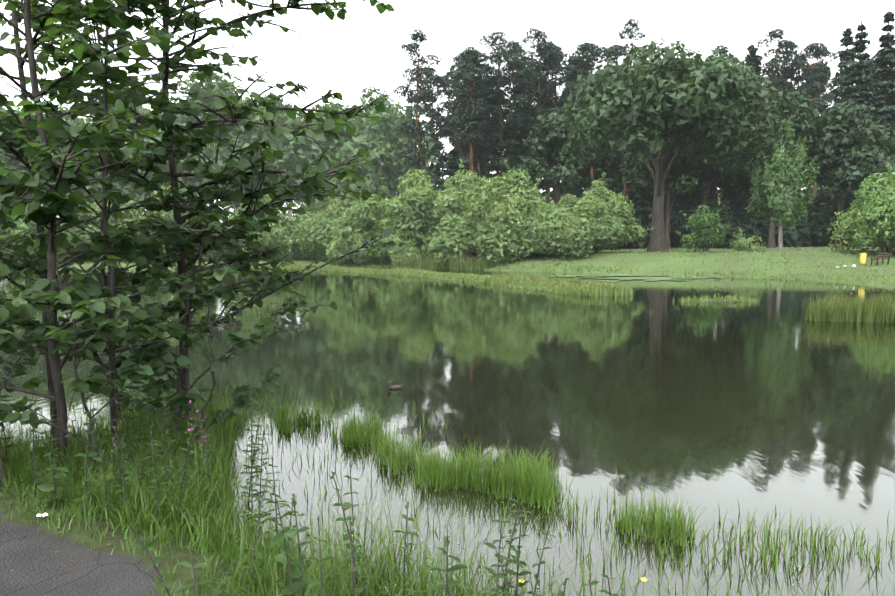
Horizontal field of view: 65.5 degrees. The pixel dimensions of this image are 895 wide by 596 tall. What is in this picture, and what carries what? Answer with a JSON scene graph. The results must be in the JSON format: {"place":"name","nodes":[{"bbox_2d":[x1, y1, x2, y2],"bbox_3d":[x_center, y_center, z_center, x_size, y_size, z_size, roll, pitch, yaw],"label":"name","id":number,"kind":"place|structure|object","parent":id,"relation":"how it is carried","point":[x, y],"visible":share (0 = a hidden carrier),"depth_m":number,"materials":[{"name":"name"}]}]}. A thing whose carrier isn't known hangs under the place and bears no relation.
{"place":"outdoors","nodes":[
{"label":"outdoors","id":0,"kind":"place"},
{"bbox_2d":[0,511,160,595],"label":"asphalt path","id":1,"kind":"structure","parent":0,"point":[34,560],"depth_m":3.46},
{"bbox_2d":[0,267,894,595],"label":"pond water","id":2,"kind":"structure","parent":0,"point":[768,403],"depth_m":8.11,"materials":[{"name":"liquid"}]},
{"bbox_2d":[1,373,894,595],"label":"flooded grass","id":3,"kind":"structure","parent":2,"relation":"on","point":[533,475],"depth_m":5.23,"materials":[{"name":"plant"}]},
{"bbox_2d":[548,274,722,281],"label":"lily pads","id":4,"kind":"object","parent":2,"relation":"on","point":[611,276],"visible":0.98,"depth_m":43.52,"materials":[{"name":"green"}]},
{"bbox_2d":[392,253,894,322],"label":"reeds","id":5,"kind":"object","parent":2,"relation":"in","point":[882,310],"visible":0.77,"depth_m":17.93,"materials":[{"name":"green plant"}]},
{"bbox_2d":[0,190,894,595],"bbox_3d":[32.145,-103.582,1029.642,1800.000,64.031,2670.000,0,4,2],"label":"ground","id":6,"kind":"structure","parent":0,"point":[654,266],"depth_m":45.32,"materials":[{"name":"green plant"}]},
{"bbox_2d":[0,396,26,428],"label":"tree","id":7,"kind":"object","parent":6,"relation":"on","point":[23,400],"visible":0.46,"depth_m":4.98,"materials":[{"name":"green plant"}]},
{"bbox_2d":[0,188,45,461],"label":"tree","id":8,"kind":"object","parent":6,"relation":"on","point":[31,384],"visible":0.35,"depth_m":5.76,"materials":[{"name":"green plant"}]},
{"bbox_2d":[0,288,68,483],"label":"tree","id":9,"kind":"object","parent":6,"relation":"on","point":[20,307],"visible":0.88,"depth_m":4.59,"materials":[{"name":"green plant"}]},
{"bbox_2d":[0,205,75,263],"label":"willow bush","id":10,"kind":"object","parent":6,"relation":"on","point":[21,227],"visible":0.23,"depth_m":61.45,"materials":[{"name":"green plant"}]},
{"bbox_2d":[3,136,82,223],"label":"pale tree","id":11,"kind":"object","parent":6,"relation":"on","point":[22,164],"visible":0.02,"depth_m":77.62,"materials":[{"name":"green plant"}]},
{"bbox_2d":[43,104,85,125],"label":"pale tree","id":12,"kind":"object","parent":6,"relation":"on","point":[77,121],"depth_m":98.01,"materials":[{"name":"green plant"}]},
{"bbox_2d":[0,100,137,264],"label":"young tree","id":13,"kind":"object","parent":6,"relation":"on","point":[6,119],"visible":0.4,"depth_m":5.53,"materials":[{"name":"green plant"}]},
{"bbox_2d":[0,255,192,476],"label":"tree","id":14,"kind":"object","parent":6,"relation":"on","point":[138,372],"visible":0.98,"depth_m":4.65,"materials":[{"name":"green plant"}]},
{"bbox_2d":[56,190,154,261],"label":"willow bush","id":15,"kind":"object","parent":6,"relation":"on","point":[134,214],"visible":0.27,"depth_m":68.35,"materials":[{"name":"green plant"}]},
{"bbox_2d":[28,203,185,410],"bbox_3d":[-2.954,0.227,6.249,1.077,2.204,1.416,3,5,32],"label":"tree","id":16,"kind":"object","parent":6,"relation":"on","point":[175,306],"visible":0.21,"depth_m":6.22,"materials":[{"name":"green plant"}]},
{"bbox_2d":[66,146,150,214],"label":"pale tree","id":17,"kind":"object","parent":6,"relation":"on","point":[138,195],"visible":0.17,"depth_m":75.54,"materials":[{"name":"green plant"}]},
{"bbox_2d":[80,83,150,127],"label":"pale tree","id":18,"kind":"object","parent":6,"relation":"on","point":[88,119],"visible":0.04,"depth_m":94.02,"materials":[{"name":"green plant"}]},
{"bbox_2d":[0,0,235,426],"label":"young tree","id":19,"kind":"object","parent":6,"relation":"on","point":[28,267],"visible":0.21,"depth_m":6.48,"materials":[{"name":"green plant"}]},
{"bbox_2d":[0,0,238,454],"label":"young tree","id":20,"kind":"object","parent":6,"relation":"on","point":[38,28],"visible":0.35,"depth_m":5.69,"materials":[{"name":"green plant"}]},
{"bbox_2d":[0,0,242,453],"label":"young tree","id":21,"kind":"object","parent":6,"relation":"on","point":[105,13],"visible":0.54,"depth_m":5.09,"materials":[{"name":"green plant"}]},
{"bbox_2d":[0,0,255,465],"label":"young tree","id":22,"kind":"object","parent":6,"relation":"on","point":[98,134],"visible":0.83,"depth_m":5.00,"materials":[{"name":"green plant"}]},
{"bbox_2d":[136,129,228,205],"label":"pale tree","id":23,"kind":"object","parent":6,"relation":"on","point":[193,181],"visible":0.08,"depth_m":77.60,"materials":[{"name":"green plant"}]},
{"bbox_2d":[145,186,232,261],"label":"willow bush","id":24,"kind":"object","parent":6,"relation":"on","point":[167,216],"visible":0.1,"depth_m":72.38,"materials":[{"name":"green plant"}]},
{"bbox_2d":[44,98,336,432],"bbox_3d":[-2.116,-0.144,5.903,2.163,3.070,2.023,0,4,2],"label":"young tree","id":25,"kind":"object","parent":6,"relation":"on","point":[218,175],"visible":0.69,"depth_m":5.58,"materials":[{"name":"green plant"}]},
{"bbox_2d":[0,0,395,422],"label":"young tree","id":26,"kind":"object","parent":6,"relation":"on","point":[316,176],"visible":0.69,"depth_m":5.89,"materials":[{"name":"green plant"}]},
{"bbox_2d":[115,271,282,470],"bbox_3d":[-1.995,0.607,5.521,1.285,1.678,1.132,-1,4,-10],"label":"tree","id":27,"kind":"object","parent":6,"relation":"on","point":[154,316],"visible":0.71,"depth_m":5.40,"materials":[{"name":"green plant"}]},
{"bbox_2d":[169,64,251,257],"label":"pale tree","id":28,"kind":"object","parent":6,"relation":"on","point":[225,87],"visible":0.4,"depth_m":81.19,"materials":[{"name":"green plant"}]},
{"bbox_2d":[201,136,287,210],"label":"pale tree","id":29,"kind":"object","parent":6,"relation":"on","point":[224,152],"visible":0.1,"depth_m":80.18,"materials":[{"name":"green plant"}]},
{"bbox_2d":[208,194,303,260],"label":"willow bush","id":30,"kind":"object","parent":6,"relation":"on","point":[275,237],"visible":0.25,"depth_m":75.97,"materials":[{"name":"green plant"}]},
{"bbox_2d":[238,113,297,206],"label":"pale tree","id":31,"kind":"object","parent":6,"relation":"on","point":[257,133],"visible":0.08,"depth_m":83.94,"materials":[{"name":"green plant"}]},
{"bbox_2d":[241,92,304,142],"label":"pale tree","id":32,"kind":"object","parent":6,"relation":"on","point":[281,104],"visible":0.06,"depth_m":93.23,"materials":[{"name":"green plant"}]},
{"bbox_2d":[254,111,301,216],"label":"pale tree","id":33,"kind":"object","parent":6,"relation":"on","point":[284,117],"visible":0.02,"depth_m":84.23,"materials":[{"name":"green plant"}]},
{"bbox_2d":[269,129,330,257],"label":"pale tree","id":34,"kind":"object","parent":6,"relation":"on","point":[286,161],"visible":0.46,"depth_m":80.64,"materials":[{"name":"green plant"}]},
{"bbox_2d":[280,196,335,259],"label":"willow bush","id":35,"kind":"object","parent":6,"relation":"on","point":[294,222],"visible":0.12,"depth_m":78.72,"materials":[{"name":"green plant"}]},
{"bbox_2d":[0,378,646,595],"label":"weeds","id":36,"kind":"object","parent":6,"relation":"on","point":[296,586],"visible":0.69,"depth_m":3.67,"materials":[{"name":"green plant"}]},
{"bbox_2d":[291,177,364,260],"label":"willow bush","id":37,"kind":"object","parent":6,"relation":"on","point":[315,231],"visible":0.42,"depth_m":73.66,"materials":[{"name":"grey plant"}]},
{"bbox_2d":[287,102,368,200],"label":"pale tree","id":38,"kind":"object","parent":6,"relation":"on","point":[317,144],"visible":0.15,"depth_m":81.31,"materials":[{"name":"green plant"}]},
{"bbox_2d":[321,217,381,266],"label":"willow bush","id":39,"kind":"object","parent":6,"relation":"on","point":[342,243],"visible":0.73,"depth_m":68.58,"materials":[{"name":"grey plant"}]},
{"bbox_2d":[315,133,406,213],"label":"pale tree","id":40,"kind":"object","parent":6,"relation":"on","point":[382,153],"visible":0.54,"depth_m":77.94,"materials":[{"name":"green plant"}]},
{"bbox_2d":[328,109,413,192],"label":"pale tree","id":41,"kind":"object","parent":6,"relation":"on","point":[373,128],"visible":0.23,"depth_m":82.58,"materials":[{"name":"green plant"}]},
{"bbox_2d":[340,186,424,256],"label":"willow bush","id":42,"kind":"object","parent":6,"relation":"on","point":[357,215],"visible":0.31,"depth_m":68.67,"materials":[{"name":"green plant"}]},
{"bbox_2d":[359,87,405,123],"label":"pale tree","id":43,"kind":"object","parent":6,"relation":"on","point":[368,94],"visible":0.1,"depth_m":100.23,"materials":[{"name":"green plant"}]},
{"bbox_2d":[371,223,422,267],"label":"willow bush","id":44,"kind":"object","parent":6,"relation":"on","point":[404,248],"visible":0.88,"depth_m":65.77,"materials":[{"name":"green plant"}]},
{"bbox_2d":[364,101,445,198],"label":"pale tree","id":45,"kind":"object","parent":6,"relation":"on","point":[400,119],"visible":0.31,"depth_m":85.02,"materials":[{"name":"green plant"}]},
{"bbox_2d":[368,169,451,261],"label":"willow bush","id":46,"kind":"object","parent":6,"relation":"on","point":[415,203],"visible":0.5,"depth_m":67.47,"materials":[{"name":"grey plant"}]},
{"bbox_2d":[392,28,440,189],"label":"pine tree","id":47,"kind":"object","parent":6,"relation":"on","point":[414,128],"visible":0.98,"depth_m":76.01,"materials":[{"name":"green plant"}]},
{"bbox_2d":[406,66,447,176],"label":"pine tree","id":48,"kind":"object","parent":6,"relation":"on","point":[429,69],"visible":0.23,"depth_m":96.00,"materials":[{"name":"green plant"}]},
{"bbox_2d":[411,71,450,186],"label":"pine tree","id":49,"kind":"object","parent":6,"relation":"on","point":[435,79],"visible":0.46,"depth_m":85.82,"materials":[{"name":"green plant"}]},
{"bbox_2d":[0,376,870,595],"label":"bank grass","id":50,"kind":"structure","parent":6,"relation":"on","point":[225,523],"depth_m":4.15,"materials":[{"name":"plant"}]},
{"bbox_2d":[431,151,449,194],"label":"young spruce tree","id":51,"kind":"object","parent":6,"relation":"on","point":[438,167],"visible":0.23,"depth_m":82.72,"materials":[{"name":"green plant"}]},
{"bbox_2d":[418,212,478,264],"bbox_3d":[0.142,-5.371,63.370,5.915,5.099,5.477,0,4,2],"label":"willow bush","id":52,"kind":"object","parent":6,"relation":"on","point":[444,239],"visible":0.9,"depth_m":62.26,"materials":[{"name":"green plant"}]},
{"bbox_2d":[441,143,462,193],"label":"young spruce tree","id":53,"kind":"object","parent":6,"relation":"on","point":[453,153],"visible":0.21,"depth_m":78.18,"materials":[{"name":"green plant"}]},
{"bbox_2d":[422,158,490,256],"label":"willow bush","id":54,"kind":"object","parent":6,"relation":"on","point":[460,197],"visible":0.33,"depth_m":65.06,"materials":[{"name":"green plant"}]},
{"bbox_2d":[434,53,481,168],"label":"pine tree","id":55,"kind":"object","parent":6,"relation":"on","point":[447,129],"visible":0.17,"depth_m":84.41,"materials":[{"name":"green plant"}]},
{"bbox_2d":[444,46,488,179],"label":"pine tree","id":56,"kind":"object","parent":6,"relation":"on","point":[474,56],"visible":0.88,"depth_m":74.34,"materials":[{"name":"green plant"}]},
{"bbox_2d":[442,50,490,166],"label":"pine tree","id":57,"kind":"object","parent":6,"relation":"on","point":[458,135],"visible":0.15,"depth_m":79.12,"materials":[{"name":"green plant"}]},
{"bbox_2d":[453,61,503,253],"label":"pine tree","id":58,"kind":"object","parent":6,"relation":"on","point":[477,94],"visible":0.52,"depth_m":75.78,"materials":[{"name":"green plant"}]},
{"bbox_2d":[459,63,504,179],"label":"pine tree","id":59,"kind":"object","parent":6,"relation":"on","point":[483,166],"visible":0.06,"depth_m":85.14,"materials":[{"name":"green plant"}]},
{"bbox_2d":[473,203,527,264],"bbox_3d":[4.562,-5.409,60.601,4.791,5.565,5.816,0,4,2],"label":"willow bush","id":60,"kind":"object","parent":6,"relation":"on","point":[487,235],"visible":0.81,"depth_m":59.07,"materials":[{"name":"green plant"}]},
{"bbox_2d":[463,31,538,176],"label":"pine tree","id":61,"kind":"object","parent":6,"relation":"on","point":[500,54],"visible":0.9,"depth_m":75.75,"materials":[{"name":"green plant"}]},
{"bbox_2d":[477,76,525,176],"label":"pine tree","id":62,"kind":"object","parent":6,"relation":"on","point":[490,151],"visible":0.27,"depth_m":80.66,"materials":[{"name":"green plant"}]},
{"bbox_2d":[496,116,526,186],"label":"young spruce tree","id":63,"kind":"object","parent":6,"relation":"on","point":[513,153],"visible":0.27,"depth_m":77.25,"materials":[{"name":"green plant"}]},
{"bbox_2d":[469,160,555,255],"bbox_3d":[6.373,-8.149,63.089,9.162,9.012,9.586,0,4,2],"label":"willow bush","id":64,"kind":"object","parent":6,"relation":"on","point":[514,197],"visible":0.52,"depth_m":60.66,"materials":[{"name":"green plant"}]},
{"bbox_2d":[493,42,532,176],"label":"pine tree","id":65,"kind":"object","parent":6,"relation":"on","point":[513,79],"visible":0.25,"depth_m":81.12,"materials":[{"name":"green plant"}]},
{"bbox_2d":[506,66,544,160],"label":"pine tree","id":66,"kind":"object","parent":6,"relation":"on","point":[533,105],"visible":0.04,"depth_m":84.43,"materials":[{"name":"green plant"}]},
{"bbox_2d":[512,27,567,184],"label":"pine tree","id":67,"kind":"object","parent":6,"relation":"on","point":[543,105],"visible":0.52,"depth_m":78.59,"materials":[{"name":"green plant"}]},
{"bbox_2d":[514,203,574,256],"bbox_3d":[7.954,-5.685,60.644,7.138,5.208,6.316,2,5,29],"label":"willow bush","id":68,"kind":"object","parent":6,"relation":"on","point":[534,236],"visible":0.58,"depth_m":58.49,"materials":[{"name":"green plant"}]},
{"bbox_2d":[532,50,566,200],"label":"pine tree","id":69,"kind":"object","parent":6,"relation":"on","point":[563,63],"visible":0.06,"depth_m":83.99,"materials":[{"name":"green plant"}]},
{"bbox_2d":[537,180,563,205],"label":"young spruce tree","id":70,"kind":"object","parent":6,"relation":"on","point":[543,187],"visible":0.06,"depth_m":82.78,"materials":[{"name":"green plant"}]},
{"bbox_2d":[523,44,578,203],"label":"pine tree","id":71,"kind":"object","parent":6,"relation":"on","point":[554,66],"visible":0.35,"depth_m":79.72,"materials":[{"name":"green plant"}]},
{"bbox_2d":[511,112,600,203],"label":"broadleaf tree","id":72,"kind":"object","parent":6,"relation":"on","point":[543,145],"visible":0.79,"depth_m":72.10,"materials":[{"name":"green plant"}]},
{"bbox_2d":[546,44,599,198],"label":"pine tree","id":73,"kind":"object","parent":6,"relation":"on","point":[577,57],"visible":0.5,"depth_m":75.75,"materials":[{"name":"green plant"}]},
{"bbox_2d":[558,42,617,194],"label":"pine tree","id":74,"kind":"object","parent":6,"relation":"on","point":[595,54],"visible":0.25,"depth_m":76.92,"materials":[{"name":"green plant"}]},
{"bbox_2d":[554,124,623,198],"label":"broadleaf tree","id":75,"kind":"object","parent":6,"relation":"on","point":[600,168],"visible":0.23,"depth_m":79.87,"materials":[{"name":"green plant"}]},
{"bbox_2d":[542,172,655,259],"bbox_3d":[12.095,-6.876,59.504,9.199,7.514,7.560,-2,4,-21],"label":"round bush","id":76,"kind":"object","parent":6,"relation":"on","point":[602,219],"visible":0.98,"depth_m":57.47,"materials":[{"name":"green plant"}]},
{"bbox_2d":[603,18,646,209],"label":"pine tree","id":77,"kind":"object","parent":6,"relation":"on","point":[622,169],"visible":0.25,"depth_m":76.90,"materials":[{"name":"green plant"}]},
{"bbox_2d":[604,121,652,208],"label":"broadleaf tree","id":78,"kind":"object","parent":6,"relation":"on","point":[620,180],"visible":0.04,"depth_m":82.81,"materials":[{"name":"green plant"}]},
{"bbox_2d":[620,217,651,248],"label":"understory bush","id":79,"kind":"object","parent":6,"relation":"on","point":[637,244],"visible":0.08,"depth_m":74.94,"materials":[{"name":"green plant"}]},
{"bbox_2d":[631,182,666,246],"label":"bush","id":80,"kind":"object","parent":6,"relation":"on","point":[646,216],"visible":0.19,"depth_m":83.79,"materials":[{"name":"green plant"}]},
{"bbox_2d":[622,150,696,204],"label":"broadleaf tree","id":81,"kind":"object","parent":6,"relation":"on","point":[637,181],"visible":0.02,"depth_m":81.22,"materials":[{"name":"green plant"}]},
{"bbox_2d":[622,132,711,248],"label":"broadleaf tree","id":82,"kind":"object","parent":6,"relation":"on","point":[688,180],"visible":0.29,"depth_m":73.27,"materials":[{"name":"green plant"}]},
{"bbox_2d":[560,38,783,251],"bbox_3d":[19.085,-12.852,60.844,18.708,17.757,17.625,-3,5,-33],"label":"oak tree","id":83,"kind":"object","parent":6,"relation":"on","point":[670,98],"visible":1,"depth_m":56.62,"materials":[{"name":"green plant"}]},
{"bbox_2d":[665,187,701,247],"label":"bush","id":84,"kind":"object","parent":6,"relation":"on","point":[685,201],"visible":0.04,"depth_m":79.64,"materials":[{"name":"green plant"}]},
{"bbox_2d":[675,204,730,251],"bbox_3d":[21.124,-5.667,57.122,3.237,4.018,4.095,-3,5,-38],"label":"bush","id":85,"kind":"object","parent":6,"relation":"on","point":[714,234],"visible":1,"depth_m":56.78,"materials":[{"name":"green plant"}]},
{"bbox_2d":[665,191,746,247],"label":"understory bush","id":86,"kind":"object","parent":6,"relation":"on","point":[678,223],"visible":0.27,"depth_m":75.84,"materials":[{"name":"green plant"}]},
{"bbox_2d":[663,100,753,247],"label":"broadleaf tree","id":87,"kind":"object","parent":6,"relation":"on","point":[705,192],"visible":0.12,"depth_m":72.48,"materials":[{"name":"green plant"}]},
{"bbox_2d":[681,164,758,207],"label":"broadleaf tree","id":88,"kind":"object","parent":6,"relation":"on","point":[726,186],"visible":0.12,"depth_m":75.96,"materials":[{"name":"green plant"}]},
{"bbox_2d":[690,204,760,248],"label":"understory bush","id":89,"kind":"object","parent":6,"relation":"on","point":[748,229],"visible":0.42,"depth_m":71.96,"materials":[{"name":"green plant"}]},
{"bbox_2d":[711,44,745,204],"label":"pine tree","id":90,"kind":"object","parent":6,"relation":"on","point":[723,50],"visible":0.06,"depth_m":82.58,"materials":[{"name":"green plant"}]},
{"bbox_2d":[719,46,767,218],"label":"spruce tree","id":91,"kind":"object","parent":6,"relation":"on","point":[753,58],"visible":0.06,"depth_m":82.82,"materials":[{"name":"green plant"}]},
{"bbox_2d":[729,226,765,250],"bbox_3d":[25.455,-4.874,59.360,2.470,2.501,2.837,-3,5,-40],"label":"bush","id":92,"kind":"object","parent":6,"relation":"on","point":[743,242],"visible":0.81,"depth_m":59.15,"materials":[{"name":"green plant"}]},
{"bbox_2d":[739,188,770,242],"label":"young spruce tree","id":93,"kind":"object","parent":6,"relation":"on","point":[750,214],"visible":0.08,"depth_m":78.75,"materials":[{"name":"green plant"}]},
{"bbox_2d":[715,86,824,247],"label":"broadleaf tree","id":94,"kind":"object","parent":6,"relation":"on","point":[794,108],"visible":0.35,"depth_m":65.91,"materials":[{"name":"green plant"}]},
{"bbox_2d":[755,28,799,90],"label":"pine tree","id":95,"kind":"object","parent":6,"relation":"on","point":[776,65],"visible":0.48,"depth_m":80.21,"materials":[{"name":"green plant"}]},
{"bbox_2d":[745,118,820,250],"bbox_3d":[28.276,-9.479,58.562,5.801,11.193,5.015,-1,4,-17],"label":"weeping birch tree","id":96,"kind":"object","parent":6,"relation":"on","point":[785,164],"visible":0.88,"depth_m":57.98,"materials":[{"name":"green plant"}]},
{"bbox_2d":[757,41,816,209],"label":"pine tree","id":97,"kind":"object","parent":6,"relation":"on","point":[782,71],"visible":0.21,"depth_m":81.52,"materials":[{"name":"green plant"}]},
{"bbox_2d":[753,196,835,246],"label":"understory bush","id":98,"kind":"object","parent":6,"relation":"on","point":[811,231],"visible":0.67,"depth_m":73.33,"materials":[{"name":"green plant"}]},
{"bbox_2d":[781,42,849,197],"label":"pine tree","id":99,"kind":"object","parent":6,"relation":"on","point":[814,88],"visible":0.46,"depth_m":80.70,"materials":[{"name":"green plant"}]},
{"bbox_2d":[803,65,838,115],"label":"pine tree","id":100,"kind":"object","parent":6,"relation":"on","point":[833,85],"visible":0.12,"depth_m":89.02,"materials":[{"name":"green plant"}]},
{"bbox_2d":[801,186,846,209],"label":"spruce tree","id":101,"kind":"object","parent":6,"relation":"on","point":[821,191],"visible":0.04,"depth_m":79.45,"materials":[{"name":"green plant"}]},
{"bbox_2d":[811,28,857,205],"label":"spruce tree","id":102,"kind":"object","parent":6,"relation":"on","point":[846,40],"visible":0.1,"depth_m":86.28,"materials":[{"name":"green plant"}]},
{"bbox_2d":[797,101,894,247],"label":"broadleaf tree","id":103,"kind":"object","parent":6,"relation":"on","point":[856,145],"visible":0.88,"depth_m":65.71,"materials":[{"name":"green plant"}]},
{"bbox_2d":[810,21,888,246],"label":"spruce tree","id":104,"kind":"object","parent":6,"relation":"on","point":[861,93],"visible":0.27,"depth_m":70.94,"materials":[{"name":"green plant"}]},
{"bbox_2d":[826,162,894,254],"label":"bush","id":105,"kind":"object","parent":6,"relation":"on","point":[874,217],"visible":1,"depth_m":52.26,"materials":[{"name":"green plant"}]},
{"bbox_2d":[835,7,894,244],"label":"spruce tree","id":106,"kind":"object","parent":6,"relation":"on","point":[886,74],"visible":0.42,"depth_m":74.47,"materials":[{"name":"green plant"}]},
{"bbox_2d":[0,0,894,222],"label":"sky","id":107,"kind":"structure","parent":0,"point":[359,51],"materials":[{"name":"white"}]},
{"bbox_2d":[1,244,894,302],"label":"bank grass","id":108,"kind":"structure","parent":0,"point":[565,286],"depth_m":43.84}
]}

